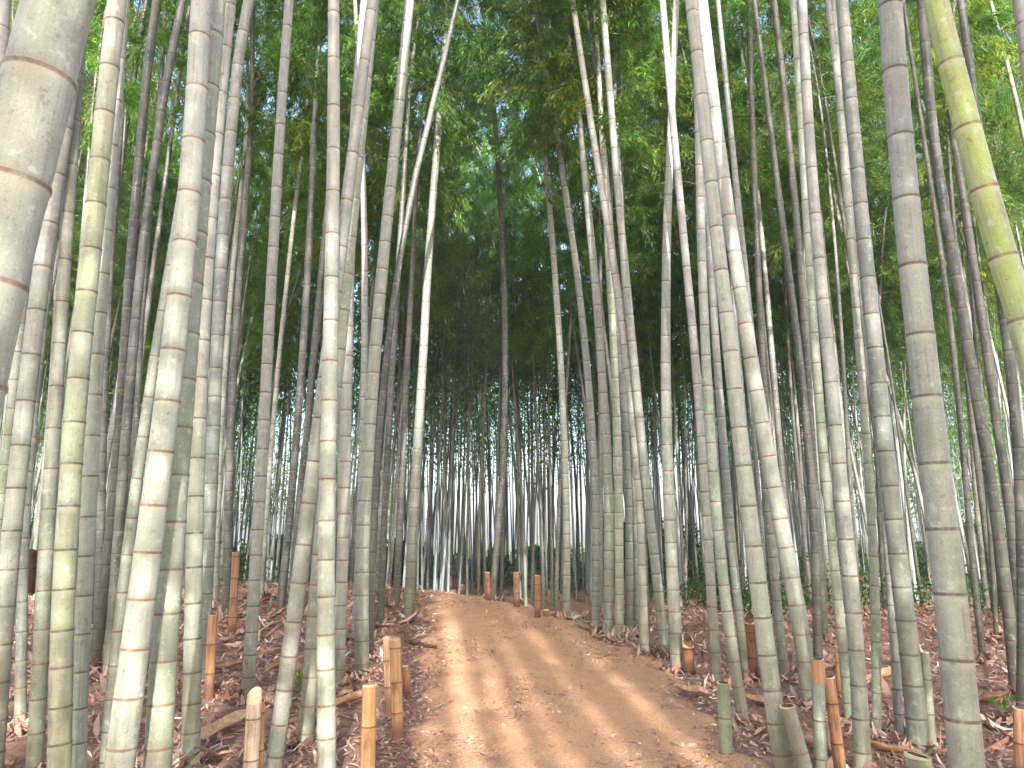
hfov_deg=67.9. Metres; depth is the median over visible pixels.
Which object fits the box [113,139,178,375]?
bamboo
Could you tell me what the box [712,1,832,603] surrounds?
bamboo
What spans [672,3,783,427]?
bamboo
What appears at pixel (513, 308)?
bamboo
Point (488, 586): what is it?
bamboo stake
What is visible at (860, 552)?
evergreen bush
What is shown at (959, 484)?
broadleaf tree
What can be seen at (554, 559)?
evergreen bush
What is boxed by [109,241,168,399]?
bamboo
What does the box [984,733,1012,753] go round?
fallen stick
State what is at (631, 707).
path
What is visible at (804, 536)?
bamboo
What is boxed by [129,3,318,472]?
bamboo
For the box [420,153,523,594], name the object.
bamboo
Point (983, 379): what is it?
bamboo
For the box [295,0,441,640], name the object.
bamboo
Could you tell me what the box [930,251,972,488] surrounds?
bamboo
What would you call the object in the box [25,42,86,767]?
bamboo
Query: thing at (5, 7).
bamboo
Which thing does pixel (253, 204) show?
bamboo
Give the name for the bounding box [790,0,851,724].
bamboo
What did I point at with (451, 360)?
bamboo
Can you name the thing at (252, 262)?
bamboo
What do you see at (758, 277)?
bamboo
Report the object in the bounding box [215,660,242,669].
fallen sheath
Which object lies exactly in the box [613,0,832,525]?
bamboo
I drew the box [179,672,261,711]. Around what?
fallen stick
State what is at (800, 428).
bamboo
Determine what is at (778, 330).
bamboo
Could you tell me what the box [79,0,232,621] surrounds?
bamboo
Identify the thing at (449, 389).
bamboo
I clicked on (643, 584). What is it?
bamboo
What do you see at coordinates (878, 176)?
bamboo
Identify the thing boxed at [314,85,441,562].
bamboo
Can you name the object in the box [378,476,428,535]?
broadleaf tree
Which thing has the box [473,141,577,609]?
bamboo
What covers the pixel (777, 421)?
bamboo
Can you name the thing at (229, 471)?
bamboo
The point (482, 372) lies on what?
bamboo
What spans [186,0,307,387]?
bamboo
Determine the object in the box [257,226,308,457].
bamboo
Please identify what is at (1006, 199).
bamboo
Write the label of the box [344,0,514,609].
bamboo
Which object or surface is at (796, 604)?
bamboo
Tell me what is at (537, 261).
bamboo
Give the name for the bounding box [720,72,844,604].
bamboo
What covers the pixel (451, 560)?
bamboo
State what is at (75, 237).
bamboo
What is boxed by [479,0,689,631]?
bamboo
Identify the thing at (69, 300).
bamboo
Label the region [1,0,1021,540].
sky
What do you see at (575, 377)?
bamboo
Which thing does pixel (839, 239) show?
bamboo
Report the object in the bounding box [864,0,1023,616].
bamboo
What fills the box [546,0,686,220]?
bamboo
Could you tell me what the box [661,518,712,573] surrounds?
evergreen bush
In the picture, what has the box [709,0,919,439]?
bamboo
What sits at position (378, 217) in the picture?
bamboo
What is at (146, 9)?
bamboo
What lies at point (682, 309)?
bamboo
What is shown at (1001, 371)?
bamboo
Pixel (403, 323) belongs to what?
bamboo
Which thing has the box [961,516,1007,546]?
evergreen bush
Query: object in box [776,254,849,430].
bamboo
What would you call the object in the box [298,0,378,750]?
bamboo
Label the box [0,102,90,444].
bamboo
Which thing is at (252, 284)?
bamboo
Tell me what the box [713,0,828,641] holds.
bamboo
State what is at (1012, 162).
bamboo
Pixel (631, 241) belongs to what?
bamboo
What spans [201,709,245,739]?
fallen sheath
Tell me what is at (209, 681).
bamboo stake
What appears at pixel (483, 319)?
bamboo
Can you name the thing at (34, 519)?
bamboo
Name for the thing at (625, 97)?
bamboo
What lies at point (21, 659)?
bamboo
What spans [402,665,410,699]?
bamboo stake
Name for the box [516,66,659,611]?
bamboo
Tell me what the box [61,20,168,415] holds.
bamboo
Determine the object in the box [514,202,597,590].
bamboo
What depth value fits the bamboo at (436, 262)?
17.83 m
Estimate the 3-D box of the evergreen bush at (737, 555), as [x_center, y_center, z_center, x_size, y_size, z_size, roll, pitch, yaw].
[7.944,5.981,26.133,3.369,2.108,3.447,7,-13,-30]
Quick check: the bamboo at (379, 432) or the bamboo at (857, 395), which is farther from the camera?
the bamboo at (857, 395)
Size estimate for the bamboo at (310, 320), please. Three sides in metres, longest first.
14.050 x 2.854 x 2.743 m
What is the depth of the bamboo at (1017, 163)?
20.69 m
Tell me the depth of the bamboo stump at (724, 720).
4.70 m
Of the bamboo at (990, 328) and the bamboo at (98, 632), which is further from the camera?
the bamboo at (990, 328)
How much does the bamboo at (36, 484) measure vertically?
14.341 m
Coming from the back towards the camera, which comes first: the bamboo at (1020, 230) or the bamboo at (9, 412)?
the bamboo at (1020, 230)
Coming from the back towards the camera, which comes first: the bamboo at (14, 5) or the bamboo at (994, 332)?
the bamboo at (994, 332)
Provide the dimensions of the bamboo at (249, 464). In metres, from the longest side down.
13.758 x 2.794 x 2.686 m
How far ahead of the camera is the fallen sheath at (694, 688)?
6.15 m
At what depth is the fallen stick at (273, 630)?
8.01 m
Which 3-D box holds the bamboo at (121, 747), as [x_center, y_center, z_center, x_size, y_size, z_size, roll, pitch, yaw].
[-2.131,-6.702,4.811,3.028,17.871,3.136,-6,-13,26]
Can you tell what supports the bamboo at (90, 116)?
on the ground
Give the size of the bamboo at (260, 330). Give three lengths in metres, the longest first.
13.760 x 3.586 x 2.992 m
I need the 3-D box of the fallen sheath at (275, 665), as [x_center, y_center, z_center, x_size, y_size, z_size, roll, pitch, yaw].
[-1.962,2.438,6.664,0.401,0.060,0.127,-13,-18,-30]
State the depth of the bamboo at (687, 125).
14.49 m
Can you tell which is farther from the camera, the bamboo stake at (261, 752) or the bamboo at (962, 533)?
the bamboo at (962, 533)
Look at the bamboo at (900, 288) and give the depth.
22.44 m
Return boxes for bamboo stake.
[204,613,217,699]
[243,686,261,767]
[258,700,264,767]
[360,683,376,767]
[383,636,391,713]
[390,637,402,743]
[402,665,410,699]
[449,566,452,589]
[460,585,464,594]
[485,572,491,600]
[513,571,519,606]
[534,575,540,617]
[543,609,549,616]
[811,658,827,767]
[825,675,845,767]
[835,645,841,698]
[920,651,937,755]
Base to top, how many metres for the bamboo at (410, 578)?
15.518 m
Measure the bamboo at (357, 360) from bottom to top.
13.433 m
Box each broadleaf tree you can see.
[32,420,44,515]
[234,447,298,529]
[282,440,357,518]
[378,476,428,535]
[786,448,821,526]
[850,434,917,521]
[908,424,1002,532]
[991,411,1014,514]
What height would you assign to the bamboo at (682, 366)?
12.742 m
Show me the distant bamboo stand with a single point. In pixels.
(436, 503)
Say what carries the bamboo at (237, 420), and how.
on the ground
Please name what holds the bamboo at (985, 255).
on the ground
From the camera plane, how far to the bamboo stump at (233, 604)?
7.75 m
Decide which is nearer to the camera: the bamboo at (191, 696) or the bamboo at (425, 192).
the bamboo at (191, 696)
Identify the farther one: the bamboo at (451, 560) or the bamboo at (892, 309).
the bamboo at (451, 560)
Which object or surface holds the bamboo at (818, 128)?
on the ground
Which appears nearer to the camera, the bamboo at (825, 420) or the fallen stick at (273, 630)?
the fallen stick at (273, 630)
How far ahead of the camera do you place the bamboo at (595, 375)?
26.13 m
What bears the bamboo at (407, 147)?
on the ground
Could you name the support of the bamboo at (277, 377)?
on the ground
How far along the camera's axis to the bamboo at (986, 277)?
16.09 m
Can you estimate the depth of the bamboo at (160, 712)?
3.70 m
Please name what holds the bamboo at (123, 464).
on the ground
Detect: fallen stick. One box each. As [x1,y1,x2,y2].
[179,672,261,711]
[221,588,275,593]
[262,607,305,639]
[404,639,436,647]
[731,702,768,736]
[870,732,903,759]
[983,720,1012,740]
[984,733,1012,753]
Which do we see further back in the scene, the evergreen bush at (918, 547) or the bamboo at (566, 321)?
the evergreen bush at (918, 547)
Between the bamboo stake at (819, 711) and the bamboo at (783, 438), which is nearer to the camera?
the bamboo stake at (819, 711)
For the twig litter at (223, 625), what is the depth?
6.37 m
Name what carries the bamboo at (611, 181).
on the ground
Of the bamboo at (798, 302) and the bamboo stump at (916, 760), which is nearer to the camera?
the bamboo stump at (916, 760)
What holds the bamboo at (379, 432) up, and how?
on the ground
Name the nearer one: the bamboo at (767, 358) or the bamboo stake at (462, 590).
the bamboo at (767, 358)
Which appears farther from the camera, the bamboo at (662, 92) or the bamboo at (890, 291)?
the bamboo at (890, 291)
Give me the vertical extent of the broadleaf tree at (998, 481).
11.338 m
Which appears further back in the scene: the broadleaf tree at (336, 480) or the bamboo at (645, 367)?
the broadleaf tree at (336, 480)
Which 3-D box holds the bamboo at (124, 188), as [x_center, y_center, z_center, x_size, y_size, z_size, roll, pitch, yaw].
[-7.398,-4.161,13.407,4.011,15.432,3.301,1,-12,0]
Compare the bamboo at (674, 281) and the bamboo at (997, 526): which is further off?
the bamboo at (674, 281)
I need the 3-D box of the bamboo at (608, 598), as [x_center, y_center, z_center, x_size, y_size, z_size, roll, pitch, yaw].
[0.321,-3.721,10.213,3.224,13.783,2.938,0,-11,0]
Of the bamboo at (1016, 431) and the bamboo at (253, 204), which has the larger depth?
the bamboo at (253, 204)
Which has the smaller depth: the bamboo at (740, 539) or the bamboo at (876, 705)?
the bamboo at (876, 705)
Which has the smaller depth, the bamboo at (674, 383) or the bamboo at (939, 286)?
the bamboo at (939, 286)
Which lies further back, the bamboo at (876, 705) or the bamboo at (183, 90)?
the bamboo at (183, 90)
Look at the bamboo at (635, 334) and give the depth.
23.05 m
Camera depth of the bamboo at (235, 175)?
26.04 m
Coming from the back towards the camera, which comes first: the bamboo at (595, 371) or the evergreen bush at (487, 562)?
the evergreen bush at (487, 562)
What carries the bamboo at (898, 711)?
on the ground
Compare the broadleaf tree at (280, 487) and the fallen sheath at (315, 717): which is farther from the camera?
the broadleaf tree at (280, 487)
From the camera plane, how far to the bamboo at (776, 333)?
22.43 m
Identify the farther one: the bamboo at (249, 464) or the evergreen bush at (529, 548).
the evergreen bush at (529, 548)
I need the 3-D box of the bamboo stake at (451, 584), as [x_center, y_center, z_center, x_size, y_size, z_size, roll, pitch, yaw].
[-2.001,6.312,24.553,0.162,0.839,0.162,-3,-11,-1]
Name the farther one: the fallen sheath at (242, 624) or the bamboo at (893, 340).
the bamboo at (893, 340)
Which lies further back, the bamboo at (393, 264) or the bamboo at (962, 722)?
the bamboo at (393, 264)
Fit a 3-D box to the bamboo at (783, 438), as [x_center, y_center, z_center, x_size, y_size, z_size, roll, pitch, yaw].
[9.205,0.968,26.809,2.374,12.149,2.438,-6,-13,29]
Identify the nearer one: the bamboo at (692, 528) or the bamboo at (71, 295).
the bamboo at (71, 295)
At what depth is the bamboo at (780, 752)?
4.50 m
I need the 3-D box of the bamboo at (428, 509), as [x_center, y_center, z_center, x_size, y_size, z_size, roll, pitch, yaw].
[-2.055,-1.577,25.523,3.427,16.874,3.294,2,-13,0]
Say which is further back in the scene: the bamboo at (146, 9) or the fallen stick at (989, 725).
the bamboo at (146, 9)
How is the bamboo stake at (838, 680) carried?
on the ground
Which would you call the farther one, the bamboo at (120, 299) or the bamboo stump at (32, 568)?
the bamboo at (120, 299)
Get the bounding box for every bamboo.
[0,0,10,69]
[0,0,96,419]
[0,27,90,453]
[0,50,84,767]
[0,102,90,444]
[0,270,31,541]
[9,0,126,101]
[9,1,16,37]
[10,0,134,131]
[13,215,59,730]
[15,0,128,564]
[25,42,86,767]
[30,492,38,547]
[31,90,85,578]
[31,138,131,515]
[33,0,190,607]
[33,2,141,284]
[34,240,119,471]
[43,171,162,375]
[45,165,124,352]
[46,0,126,767]
[49,0,189,310]
[57,1,177,499]
[59,22,171,285]
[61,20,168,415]
[66,72,182,350]
[72,0,129,767]
[72,14,225,543]
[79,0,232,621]
[79,1,189,482]
[86,59,178,475]
[89,0,265,544]
[90,0,160,670]
[91,0,189,631]
[95,0,280,519]
[98,196,176,767]
[102,0,185,679]
[104,0,211,767]
[105,130,181,524]
[106,152,179,495]
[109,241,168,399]
[111,159,173,372]
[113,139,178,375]
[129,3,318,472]
[135,0,327,617]
[143,0,225,767]
[145,120,253,382]
[168,0,353,590]
[172,0,325,607]
[180,0,236,764]
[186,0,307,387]
[201,0,254,686]
[210,150,265,336]
[210,152,324,464]
[211,102,305,547]
[211,120,322,502]
[212,142,305,580]
[225,222,289,433]
[226,0,403,616]
[226,2,327,271]
[226,351,274,429]
[228,216,294,407]
[233,158,326,494]
[237,262,296,547]
[238,161,341,408]
[241,0,293,702]
[243,264,318,579]
[248,0,400,568]
[250,1,426,582]
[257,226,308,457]
[258,0,351,598]
[258,2,417,503]
[258,130,321,582]
[263,144,342,581]
[264,85,408,583]
[265,0,376,767]
[269,235,321,566]
[281,13,402,564]
[282,10,428,568]
[287,210,374,388]
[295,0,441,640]
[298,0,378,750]
[306,200,377,394]
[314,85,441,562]
[316,0,339,767]
[319,0,494,623]
[335,0,366,690]
[339,5,446,584]
[341,0,543,623]
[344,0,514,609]
[344,1,479,592]
[352,200,440,502]
[353,167,443,416]
[354,0,413,677]
[355,52,486,586]
[356,97,466,583]
[368,10,511,504]
[369,0,459,654]
[369,163,411,542]
[378,234,463,472]
[379,229,448,417]
[386,166,451,583]
[403,165,493,591]
[407,126,492,586]
[410,232,474,590]
[412,0,558,597]
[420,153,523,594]
[426,160,505,581]
[429,142,487,591]
[434,0,641,626]
[436,179,540,597]
[437,212,516,593]
[439,122,555,605]
[444,161,544,596]
[449,236,509,573]
[452,0,602,618]
[453,221,539,574]
[458,83,550,600]
[467,0,652,635]
[473,29,627,479]
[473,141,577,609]
[476,0,649,655]
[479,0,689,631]
[482,264,540,580]
[483,160,542,560]
[483,192,550,558]
[491,1,628,600]
[495,155,592,605]
[500,3,648,503]
[504,0,693,639]
[509,6,664,611]
[510,195,587,595]
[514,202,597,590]
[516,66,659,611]
[520,0,693,629]
[525,217,592,563]
[528,18,678,297]
[537,6,694,216]
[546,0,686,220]
[562,251,620,421]
[566,0,685,657]
[568,218,608,400]
[569,169,636,578]
[573,213,671,567]
[574,125,661,437]
[589,0,769,521]
[592,187,660,394]
[595,191,691,573]
[596,127,697,608]
[601,27,761,577]
[604,1,779,594]
[606,127,696,603]
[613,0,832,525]
[619,43,728,305]
[619,211,681,414]
[624,177,727,564]
[633,109,704,590]
[634,0,788,405]
[634,247,699,469]
[634,247,699,584]
[636,168,723,592]
[637,109,786,381]
[650,0,836,523]
[650,13,822,602]
[656,197,756,595]
[659,0,721,680]
[660,0,682,672]
[670,1,794,461]
[671,219,691,443]
[671,237,756,590]
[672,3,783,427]
[685,0,792,767]
[686,162,783,601]
[694,0,748,727]
[694,153,818,608]
[698,325,747,583]
[699,0,813,705]
[704,186,748,679]
[708,0,790,620]
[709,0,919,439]
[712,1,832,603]
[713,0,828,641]
[715,0,789,679]
[715,255,758,437]
[715,332,749,542]
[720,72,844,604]
[720,91,797,565]
[722,60,831,603]
[723,0,912,611]
[724,0,887,602]
[724,0,888,465]
[725,165,837,497]
[732,190,851,340]
[737,0,937,435]
[740,306,798,563]
[743,123,880,601]
[752,0,822,657]
[760,18,960,605]
[766,89,881,600]
[768,18,878,300]
[769,155,925,525]
[772,209,878,553]
[774,117,888,558]
[776,223,857,513]
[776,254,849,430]
[776,343,806,506]
[784,200,858,397]
[789,56,971,586]
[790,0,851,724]
[798,0,871,767]
[813,0,1023,608]
[822,0,966,606]
[824,27,925,476]
[825,0,903,736]
[829,58,925,350]
[831,0,881,738]
[832,143,944,606]
[833,114,950,334]
[836,0,930,755]
[849,0,1017,619]
[851,5,1023,429]
[858,0,1020,633]
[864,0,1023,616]
[867,0,1023,167]
[870,2,1023,612]
[872,0,1018,417]
[873,85,971,589]
[873,200,931,579]
[878,0,985,767]
[888,148,978,388]
[891,203,967,386]
[902,0,985,663]
[906,0,1023,223]
[906,2,1023,267]
[909,0,1023,442]
[913,28,1020,596]
[916,0,1015,695]
[921,0,1023,391]
[921,182,1006,413]
[926,235,1000,454]
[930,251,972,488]
[934,277,1020,385]
[943,300,1004,589]
[945,0,1023,265]
[948,37,1023,316]
[948,131,1023,415]
[953,234,1003,371]
[956,3,1023,178]
[957,0,1023,707]
[959,40,1022,318]
[969,82,1023,299]
[981,0,1023,268]
[991,304,1022,392]
[995,74,1020,232]
[1012,0,1023,91]
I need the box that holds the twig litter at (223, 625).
[8,583,1023,767]
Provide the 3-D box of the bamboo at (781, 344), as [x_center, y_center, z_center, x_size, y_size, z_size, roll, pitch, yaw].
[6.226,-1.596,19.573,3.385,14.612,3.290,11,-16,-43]
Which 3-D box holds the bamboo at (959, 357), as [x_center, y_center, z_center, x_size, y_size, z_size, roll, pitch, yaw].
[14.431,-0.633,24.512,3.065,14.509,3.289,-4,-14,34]
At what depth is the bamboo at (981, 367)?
20.44 m
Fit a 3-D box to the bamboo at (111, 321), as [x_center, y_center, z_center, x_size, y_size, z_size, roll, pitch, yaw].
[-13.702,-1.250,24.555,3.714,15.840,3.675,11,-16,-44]
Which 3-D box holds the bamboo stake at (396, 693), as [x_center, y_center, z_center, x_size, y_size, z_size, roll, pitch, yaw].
[-0.759,2.054,4.995,0.082,0.754,0.082,-3,-11,-1]
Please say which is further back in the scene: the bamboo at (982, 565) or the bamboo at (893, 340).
the bamboo at (893, 340)
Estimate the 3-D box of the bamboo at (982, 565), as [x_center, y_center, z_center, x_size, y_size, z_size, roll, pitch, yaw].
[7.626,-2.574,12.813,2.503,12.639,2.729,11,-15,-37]
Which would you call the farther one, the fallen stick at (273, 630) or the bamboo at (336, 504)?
the bamboo at (336, 504)
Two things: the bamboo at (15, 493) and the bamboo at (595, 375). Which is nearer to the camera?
the bamboo at (15, 493)
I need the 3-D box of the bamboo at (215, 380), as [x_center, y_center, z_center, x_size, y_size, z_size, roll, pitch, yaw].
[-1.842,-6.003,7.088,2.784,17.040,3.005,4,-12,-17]
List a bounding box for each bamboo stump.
[28,549,36,596]
[228,551,239,635]
[682,633,694,675]
[717,680,733,754]
[744,611,757,681]
[779,703,811,767]
[904,751,931,767]
[1012,706,1023,767]
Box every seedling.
[294,666,301,693]
[985,692,1017,719]
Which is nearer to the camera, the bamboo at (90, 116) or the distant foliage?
the bamboo at (90, 116)
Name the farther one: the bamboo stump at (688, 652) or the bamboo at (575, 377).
the bamboo at (575, 377)
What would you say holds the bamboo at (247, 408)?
on the ground
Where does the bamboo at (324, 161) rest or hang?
on the ground
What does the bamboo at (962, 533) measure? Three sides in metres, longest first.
14.557 x 3.784 x 3.114 m
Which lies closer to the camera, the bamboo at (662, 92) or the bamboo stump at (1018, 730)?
the bamboo stump at (1018, 730)
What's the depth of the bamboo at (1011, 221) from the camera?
18.41 m
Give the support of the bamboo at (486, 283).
on the ground
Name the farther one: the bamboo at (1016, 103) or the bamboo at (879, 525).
the bamboo at (879, 525)
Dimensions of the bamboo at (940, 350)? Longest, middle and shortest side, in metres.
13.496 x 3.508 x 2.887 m
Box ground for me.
[5,541,1015,767]
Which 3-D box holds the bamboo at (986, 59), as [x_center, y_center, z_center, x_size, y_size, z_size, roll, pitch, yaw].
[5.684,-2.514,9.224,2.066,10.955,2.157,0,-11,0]
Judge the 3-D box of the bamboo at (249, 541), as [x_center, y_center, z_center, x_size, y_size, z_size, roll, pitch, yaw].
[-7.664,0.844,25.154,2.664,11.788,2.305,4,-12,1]
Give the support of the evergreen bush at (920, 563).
on the ground
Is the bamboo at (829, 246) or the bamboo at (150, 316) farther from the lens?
the bamboo at (150, 316)
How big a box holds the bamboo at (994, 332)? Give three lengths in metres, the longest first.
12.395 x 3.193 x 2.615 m
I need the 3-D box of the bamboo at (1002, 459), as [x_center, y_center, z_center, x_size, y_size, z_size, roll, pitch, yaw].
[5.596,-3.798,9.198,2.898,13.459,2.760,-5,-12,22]
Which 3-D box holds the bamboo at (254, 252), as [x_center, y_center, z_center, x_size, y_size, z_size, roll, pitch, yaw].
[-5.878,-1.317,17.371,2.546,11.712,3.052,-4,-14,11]
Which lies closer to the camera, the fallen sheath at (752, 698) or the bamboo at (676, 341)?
the fallen sheath at (752, 698)
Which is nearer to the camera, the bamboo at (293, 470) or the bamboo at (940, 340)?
the bamboo at (293, 470)
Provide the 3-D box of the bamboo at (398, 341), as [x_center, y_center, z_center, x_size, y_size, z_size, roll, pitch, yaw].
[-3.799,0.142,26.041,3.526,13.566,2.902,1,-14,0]
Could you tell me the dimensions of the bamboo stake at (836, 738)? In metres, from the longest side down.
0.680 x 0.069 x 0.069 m
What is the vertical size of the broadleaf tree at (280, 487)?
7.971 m
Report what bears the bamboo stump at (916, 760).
on the ground
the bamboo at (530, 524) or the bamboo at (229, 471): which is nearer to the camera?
the bamboo at (229, 471)
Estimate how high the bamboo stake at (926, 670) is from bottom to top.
0.697 m
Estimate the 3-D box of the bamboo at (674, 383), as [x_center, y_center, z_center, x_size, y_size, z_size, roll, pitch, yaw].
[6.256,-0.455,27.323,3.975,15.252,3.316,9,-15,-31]
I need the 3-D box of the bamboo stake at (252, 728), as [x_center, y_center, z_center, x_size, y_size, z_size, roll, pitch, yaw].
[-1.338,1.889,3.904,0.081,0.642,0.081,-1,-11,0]
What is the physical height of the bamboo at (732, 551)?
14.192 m
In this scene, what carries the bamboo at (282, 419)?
on the ground
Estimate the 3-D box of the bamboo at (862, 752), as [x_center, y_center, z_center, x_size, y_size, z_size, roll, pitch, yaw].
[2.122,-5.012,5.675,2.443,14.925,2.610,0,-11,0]
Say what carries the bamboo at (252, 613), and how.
on the ground
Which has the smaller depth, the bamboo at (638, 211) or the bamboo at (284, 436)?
the bamboo at (638, 211)
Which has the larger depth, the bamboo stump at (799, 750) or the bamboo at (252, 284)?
the bamboo at (252, 284)
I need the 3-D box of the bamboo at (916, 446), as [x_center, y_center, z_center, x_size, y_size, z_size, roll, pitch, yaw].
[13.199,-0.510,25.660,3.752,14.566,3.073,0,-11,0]
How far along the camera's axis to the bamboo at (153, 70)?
11.12 m
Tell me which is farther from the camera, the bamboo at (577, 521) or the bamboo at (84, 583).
the bamboo at (577, 521)
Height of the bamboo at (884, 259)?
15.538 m
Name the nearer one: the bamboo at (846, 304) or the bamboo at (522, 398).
the bamboo at (846, 304)
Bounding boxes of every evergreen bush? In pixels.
[232,538,247,558]
[265,541,309,579]
[267,532,283,555]
[385,539,430,583]
[475,548,510,575]
[528,544,554,569]
[529,544,575,576]
[585,522,665,578]
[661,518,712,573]
[713,541,767,583]
[857,531,921,557]
[858,544,878,566]
[912,541,925,576]
[913,553,927,576]
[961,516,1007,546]
[963,522,1008,581]
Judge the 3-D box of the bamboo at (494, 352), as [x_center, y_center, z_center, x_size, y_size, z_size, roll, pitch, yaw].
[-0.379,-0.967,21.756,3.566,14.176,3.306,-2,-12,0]
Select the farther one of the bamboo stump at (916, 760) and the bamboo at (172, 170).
the bamboo at (172, 170)
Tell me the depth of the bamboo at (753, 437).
14.43 m
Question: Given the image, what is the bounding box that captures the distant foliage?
[0,153,1023,511]
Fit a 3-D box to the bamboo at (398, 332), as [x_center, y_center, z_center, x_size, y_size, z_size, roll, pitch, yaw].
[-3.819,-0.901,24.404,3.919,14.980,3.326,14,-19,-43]
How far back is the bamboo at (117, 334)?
22.35 m
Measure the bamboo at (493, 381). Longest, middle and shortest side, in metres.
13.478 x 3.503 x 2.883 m
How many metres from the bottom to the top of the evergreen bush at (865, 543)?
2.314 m
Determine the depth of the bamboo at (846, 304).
17.84 m
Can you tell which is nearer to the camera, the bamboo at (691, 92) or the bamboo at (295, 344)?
the bamboo at (691, 92)
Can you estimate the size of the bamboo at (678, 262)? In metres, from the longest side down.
15.831 x 3.982 x 3.692 m
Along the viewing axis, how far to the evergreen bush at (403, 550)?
25.84 m
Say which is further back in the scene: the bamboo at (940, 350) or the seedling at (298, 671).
the bamboo at (940, 350)
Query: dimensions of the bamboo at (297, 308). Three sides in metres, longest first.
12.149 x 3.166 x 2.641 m
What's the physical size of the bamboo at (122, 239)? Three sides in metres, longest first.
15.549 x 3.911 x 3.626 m
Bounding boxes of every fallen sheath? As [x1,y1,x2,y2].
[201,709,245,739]
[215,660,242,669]
[221,620,245,634]
[262,689,274,705]
[266,655,303,669]
[295,707,338,724]
[336,690,361,705]
[672,684,707,693]
[745,693,763,702]
[803,734,831,753]
[866,667,890,681]
[870,740,920,752]
[978,690,1011,701]
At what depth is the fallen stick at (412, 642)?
8.07 m
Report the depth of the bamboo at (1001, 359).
24.52 m
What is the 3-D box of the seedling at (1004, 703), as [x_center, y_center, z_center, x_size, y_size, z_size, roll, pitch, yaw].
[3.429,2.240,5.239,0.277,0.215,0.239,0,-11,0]
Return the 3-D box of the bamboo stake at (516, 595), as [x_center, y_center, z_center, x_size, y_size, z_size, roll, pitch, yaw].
[0.066,3.106,11.285,0.099,0.624,0.099,-1,-11,0]
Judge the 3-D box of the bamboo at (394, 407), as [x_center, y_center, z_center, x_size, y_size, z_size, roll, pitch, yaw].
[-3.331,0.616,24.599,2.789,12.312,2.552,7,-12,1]
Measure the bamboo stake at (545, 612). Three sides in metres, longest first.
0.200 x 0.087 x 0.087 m
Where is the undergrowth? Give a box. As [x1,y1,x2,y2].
[36,529,999,620]
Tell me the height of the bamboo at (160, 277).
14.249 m
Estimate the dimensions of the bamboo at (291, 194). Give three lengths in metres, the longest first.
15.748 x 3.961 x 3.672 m
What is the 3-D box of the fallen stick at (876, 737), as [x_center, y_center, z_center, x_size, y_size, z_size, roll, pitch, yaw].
[2.331,2.248,4.726,0.045,0.052,0.725,-1,-11,3]
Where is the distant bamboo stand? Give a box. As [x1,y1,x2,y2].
[0,163,1023,601]
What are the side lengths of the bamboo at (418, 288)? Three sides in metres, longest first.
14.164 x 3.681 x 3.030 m
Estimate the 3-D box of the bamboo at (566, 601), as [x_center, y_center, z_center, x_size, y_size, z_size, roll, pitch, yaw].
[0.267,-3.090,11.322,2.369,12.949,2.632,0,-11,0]
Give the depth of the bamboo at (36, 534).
16.26 m
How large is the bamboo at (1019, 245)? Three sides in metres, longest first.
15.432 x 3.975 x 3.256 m
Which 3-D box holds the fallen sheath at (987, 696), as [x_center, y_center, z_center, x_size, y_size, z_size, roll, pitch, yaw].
[3.547,2.324,5.646,0.401,0.057,0.118,-9,-19,-13]
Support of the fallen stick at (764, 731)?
on the ground
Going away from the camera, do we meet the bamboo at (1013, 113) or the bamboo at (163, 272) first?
the bamboo at (1013, 113)
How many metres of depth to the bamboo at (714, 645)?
6.92 m
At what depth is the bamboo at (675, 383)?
23.82 m
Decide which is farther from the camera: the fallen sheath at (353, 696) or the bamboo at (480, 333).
the bamboo at (480, 333)
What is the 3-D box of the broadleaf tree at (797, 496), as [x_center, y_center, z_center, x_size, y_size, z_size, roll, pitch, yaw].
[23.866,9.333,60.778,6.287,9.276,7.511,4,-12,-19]
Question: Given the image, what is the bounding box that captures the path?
[273,578,768,767]
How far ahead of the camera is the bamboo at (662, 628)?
8.26 m
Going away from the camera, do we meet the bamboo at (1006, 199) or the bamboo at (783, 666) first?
the bamboo at (783, 666)
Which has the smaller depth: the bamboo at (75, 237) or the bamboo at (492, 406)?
the bamboo at (75, 237)
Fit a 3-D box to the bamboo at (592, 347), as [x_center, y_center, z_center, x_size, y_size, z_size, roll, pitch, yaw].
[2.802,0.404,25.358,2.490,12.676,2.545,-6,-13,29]
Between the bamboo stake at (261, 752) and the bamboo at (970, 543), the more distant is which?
the bamboo at (970, 543)
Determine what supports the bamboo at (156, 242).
on the ground
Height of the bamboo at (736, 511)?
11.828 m
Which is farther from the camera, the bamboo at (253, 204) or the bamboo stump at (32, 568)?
the bamboo at (253, 204)
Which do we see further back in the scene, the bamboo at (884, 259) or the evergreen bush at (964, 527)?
the evergreen bush at (964, 527)
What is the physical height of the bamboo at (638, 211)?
14.942 m
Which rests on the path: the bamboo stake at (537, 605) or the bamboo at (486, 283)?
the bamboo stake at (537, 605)
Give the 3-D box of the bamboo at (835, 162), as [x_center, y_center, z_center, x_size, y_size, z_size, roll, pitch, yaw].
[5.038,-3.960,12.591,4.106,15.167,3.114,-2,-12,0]
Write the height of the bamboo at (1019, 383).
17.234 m
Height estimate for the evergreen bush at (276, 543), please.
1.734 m
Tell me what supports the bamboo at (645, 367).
on the ground
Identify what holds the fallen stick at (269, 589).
on the ground
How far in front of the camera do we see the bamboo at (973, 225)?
15.52 m

